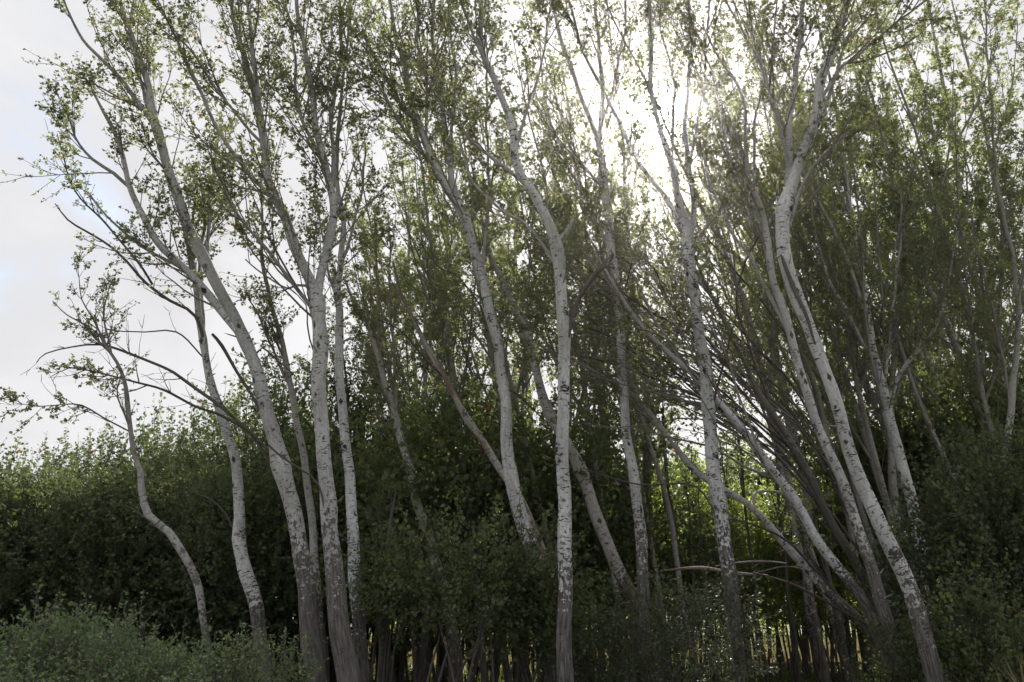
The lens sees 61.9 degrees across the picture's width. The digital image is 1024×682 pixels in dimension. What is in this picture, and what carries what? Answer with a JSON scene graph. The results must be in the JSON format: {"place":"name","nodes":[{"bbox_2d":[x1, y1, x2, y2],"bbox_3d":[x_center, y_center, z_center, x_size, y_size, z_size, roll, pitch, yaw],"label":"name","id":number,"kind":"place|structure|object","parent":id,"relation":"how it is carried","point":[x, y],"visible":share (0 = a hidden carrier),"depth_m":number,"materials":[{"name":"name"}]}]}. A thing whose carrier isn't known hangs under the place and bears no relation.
{"place":"outdoors","nodes":[
{"label":"outdoors","id":0,"kind":"place"},
{"bbox_2d":[0,0,1023,620],"label":"sky","id":1,"kind":"structure","parent":0,"point":[38,244],"materials":[{"name":"white"}]},
{"bbox_2d":[247,621,875,681],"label":"ground","id":2,"kind":"structure","parent":0,"point":[702,634],"depth_m":77.42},
{"bbox_2d":[0,436,115,654],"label":"young poplar","id":3,"kind":"object","parent":2,"relation":"on","point":[20,483],"visible":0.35,"depth_m":14.67,"materials":[{"name":"green plant"}]},
{"bbox_2d":[6,427,117,615],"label":"young poplar","id":4,"kind":"object","parent":2,"relation":"on","point":[64,458],"visible":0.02,"depth_m":19.20,"materials":[{"name":"green plant"}]},
{"bbox_2d":[0,591,127,681],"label":"shrub","id":5,"kind":"object","parent":2,"relation":"on","point":[59,630],"visible":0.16,"depth_m":6.89,"materials":[{"name":"green plant"}]},
{"bbox_2d":[0,579,183,681],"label":"shrub","id":6,"kind":"object","parent":2,"relation":"on","point":[31,647],"visible":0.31,"depth_m":6.76,"materials":[{"name":"green plant"}]},
{"bbox_2d":[37,412,179,495],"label":"young poplar","id":7,"kind":"object","parent":2,"relation":"on","point":[108,458],"visible":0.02,"depth_m":18.86,"materials":[{"name":"green plant"}]},
{"bbox_2d":[0,245,218,680],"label":"white poplar","id":8,"kind":"object","parent":2,"relation":"on","point":[160,525],"visible":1,"depth_m":11.18,"materials":[{"name":"grey plant"}]},
{"bbox_2d":[0,454,228,662],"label":"young poplar","id":9,"kind":"object","parent":2,"relation":"on","point":[69,590],"visible":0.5,"depth_m":14.15,"materials":[{"name":"green plant"}]},
{"bbox_2d":[24,590,231,681],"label":"shrub","id":10,"kind":"object","parent":2,"relation":"on","point":[95,671],"visible":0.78,"depth_m":6.70,"materials":[{"name":"green plant"}]},
{"bbox_2d":[13,445,250,664],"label":"young poplar","id":11,"kind":"object","parent":2,"relation":"on","point":[112,526],"visible":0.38,"depth_m":14.46,"materials":[{"name":"green plant"}]},
{"bbox_2d":[39,91,275,681],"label":"white poplar","id":12,"kind":"object","parent":2,"relation":"on","point":[248,581],"visible":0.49,"depth_m":12.99,"materials":[{"name":"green plant"}]},
{"bbox_2d":[0,0,327,681],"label":"white poplar","id":13,"kind":"object","parent":2,"relation":"on","point":[223,306],"visible":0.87,"depth_m":12.32,"materials":[{"name":"green plant"}]},
{"bbox_2d":[104,376,262,639],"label":"young poplar","id":14,"kind":"object","parent":2,"relation":"on","point":[160,422],"visible":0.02,"depth_m":20.11,"materials":[{"name":"green plant"}]},
{"bbox_2d":[40,604,328,681],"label":"shrub","id":15,"kind":"object","parent":2,"relation":"on","point":[221,667],"visible":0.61,"depth_m":7.56,"materials":[{"name":"green plant"}]},
{"bbox_2d":[120,374,311,656],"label":"young poplar","id":16,"kind":"object","parent":2,"relation":"on","point":[183,450],"visible":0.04,"depth_m":18.29,"materials":[{"name":"green plant"}]},
{"bbox_2d":[119,444,324,681],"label":"young poplar","id":17,"kind":"object","parent":2,"relation":"on","point":[205,509],"visible":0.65,"depth_m":14.07,"materials":[{"name":"green plant"}]},
{"bbox_2d":[114,0,429,681],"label":"white poplar","id":18,"kind":"object","parent":2,"relation":"on","point":[346,663],"visible":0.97,"depth_m":11.99,"materials":[{"name":"green plant"}]},
{"bbox_2d":[227,161,329,681],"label":"white poplar","id":19,"kind":"object","parent":2,"relation":"on","point":[278,336],"visible":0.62,"depth_m":14.07,"materials":[{"name":"grey plant"}]},
{"bbox_2d":[185,345,377,674],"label":"young poplar","id":20,"kind":"object","parent":2,"relation":"on","point":[275,396],"visible":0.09,"depth_m":17.59,"materials":[{"name":"green plant"}]},
{"bbox_2d":[181,443,397,681],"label":"young poplar","id":21,"kind":"object","parent":2,"relation":"on","point":[279,622],"visible":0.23,"depth_m":14.46,"materials":[{"name":"green plant"}]},
{"bbox_2d":[278,0,395,681],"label":"white poplar","id":22,"kind":"object","parent":2,"relation":"on","point":[352,528],"visible":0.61,"depth_m":12.93,"materials":[{"name":"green plant"}]},
{"bbox_2d":[292,280,383,473],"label":"slender poplar","id":23,"kind":"object","parent":2,"relation":"on","point":[331,356],"visible":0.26,"depth_m":19.10,"materials":[{"name":"green plant"}]},
{"bbox_2d":[244,330,438,681],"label":"young poplar","id":24,"kind":"object","parent":2,"relation":"on","point":[408,640],"visible":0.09,"depth_m":18.39,"materials":[{"name":"green plant"}]},
{"bbox_2d":[243,413,456,681],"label":"understorey tree","id":25,"kind":"object","parent":2,"relation":"on","point":[338,459],"visible":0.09,"depth_m":15.67,"materials":[{"name":"green plant"}]},
{"bbox_2d":[293,520,461,681],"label":"bush","id":26,"kind":"object","parent":2,"relation":"on","point":[368,612],"visible":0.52,"depth_m":11.93,"materials":[{"name":"green plant"}]},
{"bbox_2d":[339,469,438,681],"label":"thin tree","id":27,"kind":"object","parent":2,"relation":"on","point":[374,539],"visible":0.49,"depth_m":12.53,"materials":[{"name":"green plant"}]},
{"bbox_2d":[358,469,419,681],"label":"thin tree","id":28,"kind":"object","parent":2,"relation":"on","point":[367,501],"visible":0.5,"depth_m":13.20,"materials":[{"name":"green plant"}]},
{"bbox_2d":[331,188,462,681],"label":"white poplar","id":29,"kind":"object","parent":2,"relation":"on","point":[389,399],"visible":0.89,"depth_m":14.66,"materials":[{"name":"grey plant"}]},
{"bbox_2d":[332,134,470,436],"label":"slender poplar","id":30,"kind":"object","parent":2,"relation":"on","point":[442,216],"visible":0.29,"depth_m":20.14,"materials":[{"name":"green plant"}]},
{"bbox_2d":[333,106,469,681],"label":"whip poplar","id":31,"kind":"object","parent":2,"relation":"on","point":[414,654],"visible":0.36,"depth_m":16.27,"materials":[{"name":"green plant"}]},
{"bbox_2d":[351,154,467,627],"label":"slender poplar","id":32,"kind":"object","parent":2,"relation":"on","point":[410,348],"visible":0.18,"depth_m":25.60,"materials":[{"name":"green plant"}]},
{"bbox_2d":[340,419,503,681],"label":"understorey tree","id":33,"kind":"object","parent":2,"relation":"on","point":[436,675],"visible":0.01,"depth_m":16.17,"materials":[{"name":"green plant"}]},
{"bbox_2d":[303,0,557,681],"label":"white poplar","id":34,"kind":"object","parent":2,"relation":"on","point":[511,479],"visible":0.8,"depth_m":13.57,"materials":[{"name":"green plant"}]},
{"bbox_2d":[386,164,482,678],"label":"slender poplar","id":35,"kind":"object","parent":2,"relation":"on","point":[415,253],"visible":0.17,"depth_m":22.08,"materials":[{"name":"green plant"}]},
{"bbox_2d":[372,2,529,681],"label":"whip poplar","id":36,"kind":"object","parent":2,"relation":"on","point":[441,298],"visible":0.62,"depth_m":15.63,"materials":[{"name":"green plant"}]},
{"bbox_2d":[379,101,531,421],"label":"slender poplar","id":37,"kind":"object","parent":2,"relation":"on","point":[506,279],"visible":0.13,"depth_m":22.91,"materials":[{"name":"green plant"}]},
{"bbox_2d":[379,1,543,677],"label":"whip poplar","id":38,"kind":"object","parent":2,"relation":"on","point":[489,349],"visible":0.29,"depth_m":17.25,"materials":[{"name":"green plant"}]},
{"bbox_2d":[396,117,536,642],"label":"slender poplar","id":39,"kind":"object","parent":2,"relation":"on","point":[511,250],"visible":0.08,"depth_m":26.21,"materials":[{"name":"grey plant"}]},
{"bbox_2d":[332,469,608,681],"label":"bush","id":40,"kind":"object","parent":2,"relation":"on","point":[463,586],"visible":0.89,"depth_m":10.51,"materials":[{"name":"green plant"}]},
{"bbox_2d":[365,0,579,681],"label":"whip poplar","id":41,"kind":"object","parent":2,"relation":"on","point":[523,379],"visible":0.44,"depth_m":15.66,"materials":[{"name":"green plant"}]},
{"bbox_2d":[369,261,575,679],"bbox_3d":[-0.636,2.186,12.958,3.312,7.240,0.820,2,-18,-6],"label":"dead tree","id":42,"kind":"object","parent":2,"relation":"on","point":[472,426],"visible":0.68,"depth_m":13.20,"materials":[{"name":"grey plant"}]},
{"bbox_2d":[367,55,588,681],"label":"slender poplar","id":43,"kind":"object","parent":2,"relation":"on","point":[410,325],"visible":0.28,"depth_m":18.60,"materials":[{"name":"green plant"}]},
{"bbox_2d":[338,365,622,681],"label":"understorey tree","id":44,"kind":"object","parent":2,"relation":"on","point":[487,477],"visible":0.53,"depth_m":14.44,"materials":[{"name":"green plant"}]},
{"bbox_2d":[388,0,613,681],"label":"white poplar","id":45,"kind":"object","parent":2,"relation":"on","point":[565,323],"visible":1,"depth_m":10.91,"materials":[{"name":"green plant"}]},
{"bbox_2d":[380,382,668,681],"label":"understorey tree","id":46,"kind":"object","parent":2,"relation":"on","point":[586,441],"visible":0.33,"depth_m":15.21,"materials":[{"name":"green plant"}]},
{"bbox_2d":[454,533,605,681],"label":"bush","id":47,"kind":"object","parent":2,"relation":"on","point":[528,618],"visible":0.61,"depth_m":10.78,"materials":[{"name":"green plant"}]},
{"bbox_2d":[468,0,655,670],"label":"slender poplar","id":48,"kind":"object","parent":2,"relation":"on","point":[554,169],"visible":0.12,"depth_m":21.57,"materials":[{"name":"green plant"}]},
{"bbox_2d":[477,0,656,679],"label":"white poplar","id":49,"kind":"object","parent":2,"relation":"on","point":[641,540],"visible":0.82,"depth_m":14.01,"materials":[{"name":"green plant"}]},
{"bbox_2d":[472,219,664,680],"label":"dead tree","id":50,"kind":"object","parent":2,"relation":"on","point":[596,515],"visible":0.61,"depth_m":13.94,"materials":[{"name":"grey plant"}]},
{"bbox_2d":[489,39,655,680],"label":"slender poplar","id":51,"kind":"object","parent":2,"relation":"on","point":[603,409],"visible":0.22,"depth_m":19.47,"materials":[{"name":"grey plant"}]},
{"bbox_2d":[498,17,667,681],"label":"whip poplar","id":52,"kind":"object","parent":2,"relation":"on","point":[522,25],"visible":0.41,"depth_m":16.29,"materials":[{"name":"green plant"}]},
{"bbox_2d":[507,441,682,681],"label":"understorey tree","id":53,"kind":"object","parent":2,"relation":"on","point":[652,532],"visible":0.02,"depth_m":17.06,"materials":[{"name":"green plant"}]},
{"bbox_2d":[527,553,675,681],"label":"bush","id":54,"kind":"object","parent":2,"relation":"on","point":[586,659],"visible":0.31,"depth_m":12.08,"materials":[{"name":"green plant"}]},
{"bbox_2d":[507,0,701,681],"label":"whip poplar","id":55,"kind":"object","parent":2,"relation":"on","point":[642,420],"visible":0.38,"depth_m":16.56,"materials":[{"name":"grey plant"}]},
{"bbox_2d":[491,0,742,664],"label":"slender poplar","id":56,"kind":"object","parent":2,"relation":"on","point":[619,113],"visible":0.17,"depth_m":20.96,"materials":[{"name":"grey plant"}]},
{"bbox_2d":[573,472,696,674],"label":"understorey tree","id":57,"kind":"object","parent":2,"relation":"on","point":[658,551],"visible":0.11,"depth_m":17.42,"materials":[{"name":"green plant"}]},
{"bbox_2d":[556,60,714,680],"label":"whip poplar","id":58,"kind":"object","parent":2,"relation":"on","point":[647,519],"visible":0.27,"depth_m":17.63,"materials":[{"name":"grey plant"}]},
{"bbox_2d":[402,94,875,609],"bbox_3d":[2.119,1.037,13.223,7.686,9.610,4.509,0,-18,0],"label":"white poplar","id":59,"kind":"object","parent":2,"relation":"on","point":[785,438],"visible":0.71,"depth_m":12.96,"materials":[{"name":"green plant"}]},
{"bbox_2d":[545,0,781,681],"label":"white poplar","id":60,"kind":"object","parent":2,"relation":"on","point":[717,493],"visible":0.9,"depth_m":12.64,"materials":[{"name":"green plant"}]},
{"bbox_2d":[633,372,693,681],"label":"thin tree","id":61,"kind":"object","parent":2,"relation":"on","point":[675,513],"visible":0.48,"depth_m":17.77,"materials":[{"name":"green plant"}]},
{"bbox_2d":[601,460,743,680],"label":"understorey tree","id":62,"kind":"object","parent":2,"relation":"on","point":[695,534],"visible":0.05,"depth_m":19.74,"materials":[{"name":"green plant"}]},
{"bbox_2d":[470,290,883,677],"bbox_3d":[2.487,2.393,13.455,6.328,7.173,2.295,1,-18,-4],"label":"white poplar","id":63,"kind":"object","parent":2,"relation":"on","point":[828,591],"visible":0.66,"depth_m":13.06,"materials":[{"name":"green plant"}]},
{"bbox_2d":[571,558,787,681],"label":"bush","id":64,"kind":"object","parent":2,"relation":"on","point":[672,639],"visible":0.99,"depth_m":9.78,"materials":[{"name":"green plant"}]},
{"bbox_2d":[478,139,898,681],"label":"white poplar","id":65,"kind":"object","parent":2,"relation":"on","point":[836,565],"visible":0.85,"depth_m":12.00,"materials":[{"name":"green plant"}]},
{"bbox_2d":[465,123,916,677],"bbox_3d":[2.826,0.739,14.860,7.204,11.225,4.749,0,-18,0],"label":"white poplar","id":66,"kind":"object","parent":2,"relation":"on","point":[795,421],"visible":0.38,"depth_m":14.69,"materials":[{"name":"green plant"}]},
{"bbox_2d":[654,451,774,678],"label":"understorey tree","id":67,"kind":"object","parent":2,"relation":"on","point":[705,516],"visible":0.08,"depth_m":20.33,"materials":[{"name":"green plant"}]},
{"bbox_2d":[598,0,855,681],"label":"whip poplar","id":68,"kind":"object","parent":2,"relation":"on","point":[743,299],"visible":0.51,"depth_m":16.06,"materials":[{"name":"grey plant"}]},
{"bbox_2d":[641,27,822,681],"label":"slender poplar","id":69,"kind":"object","parent":2,"relation":"on","point":[814,649],"visible":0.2,"depth_m":19.63,"materials":[{"name":"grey plant"}]},
{"bbox_2d":[667,475,803,677],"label":"understorey tree","id":70,"kind":"object","parent":2,"relation":"on","point":[741,533],"visible":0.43,"depth_m":19.44,"materials":[{"name":"green plant"}]},
{"bbox_2d":[650,0,830,681],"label":"whip poplar","id":71,"kind":"object","parent":2,"relation":"on","point":[819,640],"visible":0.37,"depth_m":16.54,"materials":[{"name":"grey plant"}]},
{"bbox_2d":[716,382,769,681],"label":"thin tree","id":72,"kind":"object","parent":2,"relation":"on","point":[732,454],"visible":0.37,"depth_m":18.16,"materials":[{"name":"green plant"}]},
{"bbox_2d":[653,1,865,617],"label":"whip poplar","id":73,"kind":"object","parent":2,"relation":"on","point":[849,527],"visible":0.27,"depth_m":18.10,"materials":[{"name":"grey plant"}]},
{"bbox_2d":[746,438,808,681],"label":"thin tree","id":74,"kind":"object","parent":2,"relation":"on","point":[758,483],"visible":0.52,"depth_m":18.17,"materials":[{"name":"green plant"}]},
{"bbox_2d":[643,0,913,681],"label":"white poplar","id":75,"kind":"object","parent":2,"relation":"on","point":[880,600],"visible":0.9,"depth_m":11.75,"materials":[{"name":"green plant"}]},
{"bbox_2d":[650,0,911,654],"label":"whip poplar","id":76,"kind":"object","parent":2,"relation":"on","point":[855,491],"visible":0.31,"depth_m":17.08,"materials":[{"name":"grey plant"}]},
{"bbox_2d":[731,478,855,681],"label":"understorey tree","id":77,"kind":"object","parent":2,"relation":"on","point":[800,637],"visible":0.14,"depth_m":20.13,"materials":[{"name":"green plant"}]},
{"bbox_2d":[712,55,875,679],"bbox_3d":[7.739,-0.100,22.080,3.970,17.102,4.855,-7,-19,22],"label":"slender poplar","id":78,"kind":"object","parent":2,"relation":"on","point":[862,644],"visible":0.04,"depth_m":21.52,"materials":[{"name":"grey plant"}]},
{"bbox_2d":[650,0,941,649],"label":"whip poplar","id":79,"kind":"object","parent":2,"relation":"on","point":[852,396],"visible":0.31,"depth_m":16.33,"materials":[{"name":"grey plant"}]},
{"bbox_2d":[749,479,874,681],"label":"understorey tree","id":80,"kind":"object","parent":2,"relation":"on","point":[822,615],"visible":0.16,"depth_m":19.30,"materials":[{"name":"green plant"}]},
{"bbox_2d":[783,494,854,681],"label":"thin tree","id":81,"kind":"object","parent":2,"relation":"on","point":[840,635],"visible":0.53,"depth_m":14.47,"materials":[{"name":"green plant"}]},
{"bbox_2d":[676,0,972,616],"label":"slender poplar","id":82,"kind":"object","parent":2,"relation":"on","point":[952,76],"visible":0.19,"depth_m":19.38,"materials":[{"name":"green plant"}]},
{"bbox_2d":[721,1,930,598],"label":"whip poplar","id":83,"kind":"object","parent":2,"relation":"on","point":[876,413],"visible":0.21,"depth_m":18.04,"materials":[{"name":"green plant"}]},
{"bbox_2d":[709,1,960,608],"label":"whip poplar","id":84,"kind":"object","parent":2,"relation":"on","point":[849,269],"visible":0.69,"depth_m":15.33,"materials":[{"name":"green plant"}]},
{"bbox_2d":[716,0,978,681],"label":"white poplar","id":85,"kind":"object","parent":2,"relation":"on","point":[785,210],"visible":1,"depth_m":10.65,"materials":[{"name":"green plant"}]},
{"bbox_2d":[742,0,956,544],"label":"whip poplar","id":86,"kind":"object","parent":2,"relation":"on","point":[854,374],"visible":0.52,"depth_m":15.83,"materials":[{"name":"green plant"}]},
{"bbox_2d":[737,4,963,500],"bbox_3d":[6.883,-0.758,16.942,4.172,15.222,2.518,7,-19,-20],"label":"whip poplar","id":87,"kind":"object","parent":2,"relation":"on","point":[921,407],"visible":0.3,"depth_m":16.86,"materials":[{"name":"green plant"}]},
{"bbox_2d":[762,25,968,405],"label":"slender poplar","id":88,"kind":"object","parent":2,"relation":"on","point":[901,127],"visible":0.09,"depth_m":24.36,"materials":[{"name":"green plant"}]},
{"bbox_2d":[813,148,946,629],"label":"white poplar","id":89,"kind":"object","parent":2,"relation":"on","point":[892,479],"visible":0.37,"depth_m":17.16,"materials":[{"name":"grey plant"}]},
{"bbox_2d":[794,388,974,674],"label":"understorey tree","id":90,"kind":"object","parent":2,"relation":"on","point":[864,464],"visible":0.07,"depth_m":18.42,"materials":[{"name":"green plant"}]},
{"bbox_2d":[793,30,991,637],"bbox_3d":[9.979,-0.495,21.400,4.952,17.444,4.050,13,-22,-36],"label":"slender poplar","id":91,"kind":"object","parent":2,"relation":"on","point":[937,354],"visible":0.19,"depth_m":21.40,"materials":[{"name":"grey plant"}]},
{"bbox_2d":[772,0,1023,390],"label":"slender poplar","id":92,"kind":"object","parent":2,"relation":"on","point":[935,54],"visible":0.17,"depth_m":22.73,"materials":[{"name":"green plant"}]},
{"bbox_2d":[792,110,1005,677],"bbox_3d":[6.705,0.798,14.810,3.801,11.075,2.351,0,-18,0],"label":"white poplar","id":93,"kind":"object","parent":2,"relation":"on","point":[895,441],"visible":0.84,"depth_m":15.14,"materials":[{"name":"green plant"}]},
{"bbox_2d":[798,0,1023,669],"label":"slender poplar","id":94,"kind":"object","parent":2,"relation":"on","point":[920,272],"visible":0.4,"depth_m":17.85,"materials":[{"name":"green plant"}]},
{"bbox_2d":[841,579,986,681],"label":"bush","id":95,"kind":"object","parent":2,"relation":"on","point":[902,635],"visible":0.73,"depth_m":9.88,"materials":[{"name":"green plant"}]},
{"bbox_2d":[809,351,1023,630],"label":"understorey tree","id":96,"kind":"object","parent":2,"relation":"on","point":[990,401],"visible":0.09,"depth_m":17.09,"materials":[{"name":"green plant"}]},
{"bbox_2d":[824,330,1023,595],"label":"understorey tree","id":97,"kind":"object","parent":2,"relation":"on","point":[952,422],"visible":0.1,"depth_m":16.55,"materials":[{"name":"green plant"}]},
{"bbox_2d":[839,11,1023,395],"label":"slender poplar","id":98,"kind":"object","parent":2,"relation":"on","point":[1008,116],"visible":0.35,"depth_m":19.68,"materials":[{"name":"green plant"}]},
{"bbox_2d":[840,410,1023,680],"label":"bush","id":99,"kind":"object","parent":2,"relation":"on","point":[949,510],"visible":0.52,"depth_m":10.92,"materials":[{"name":"green plant"}]},
{"bbox_2d":[853,0,1023,390],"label":"slender poplar","id":100,"kind":"object","parent":2,"relation":"on","point":[974,32],"visible":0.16,"depth_m":24.75,"materials":[{"name":"green plant"}]},
{"bbox_2d":[868,0,1023,457],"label":"whip poplar","id":101,"kind":"object","parent":2,"relation":"on","point":[983,396],"visible":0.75,"depth_m":15.72,"materials":[{"name":"green plant"}]},
{"bbox_2d":[891,535,1023,681],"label":"bush","id":102,"kind":"object","parent":2,"relation":"on","point":[1009,651],"visible":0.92,"depth_m":9.21,"materials":[{"name":"green plant"}]},
{"bbox_2d":[908,395,1023,680],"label":"bush","id":103,"kind":"object","parent":2,"relation":"on","point":[1000,465],"visible":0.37,"depth_m":10.79,"materials":[{"name":"green plant"}]},
{"bbox_2d":[918,0,1023,509],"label":"white poplar","id":104,"kind":"object","parent":2,"relation":"on","point":[1010,387],"visible":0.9,"depth_m":16.14,"materials":[{"name":"grey plant"}]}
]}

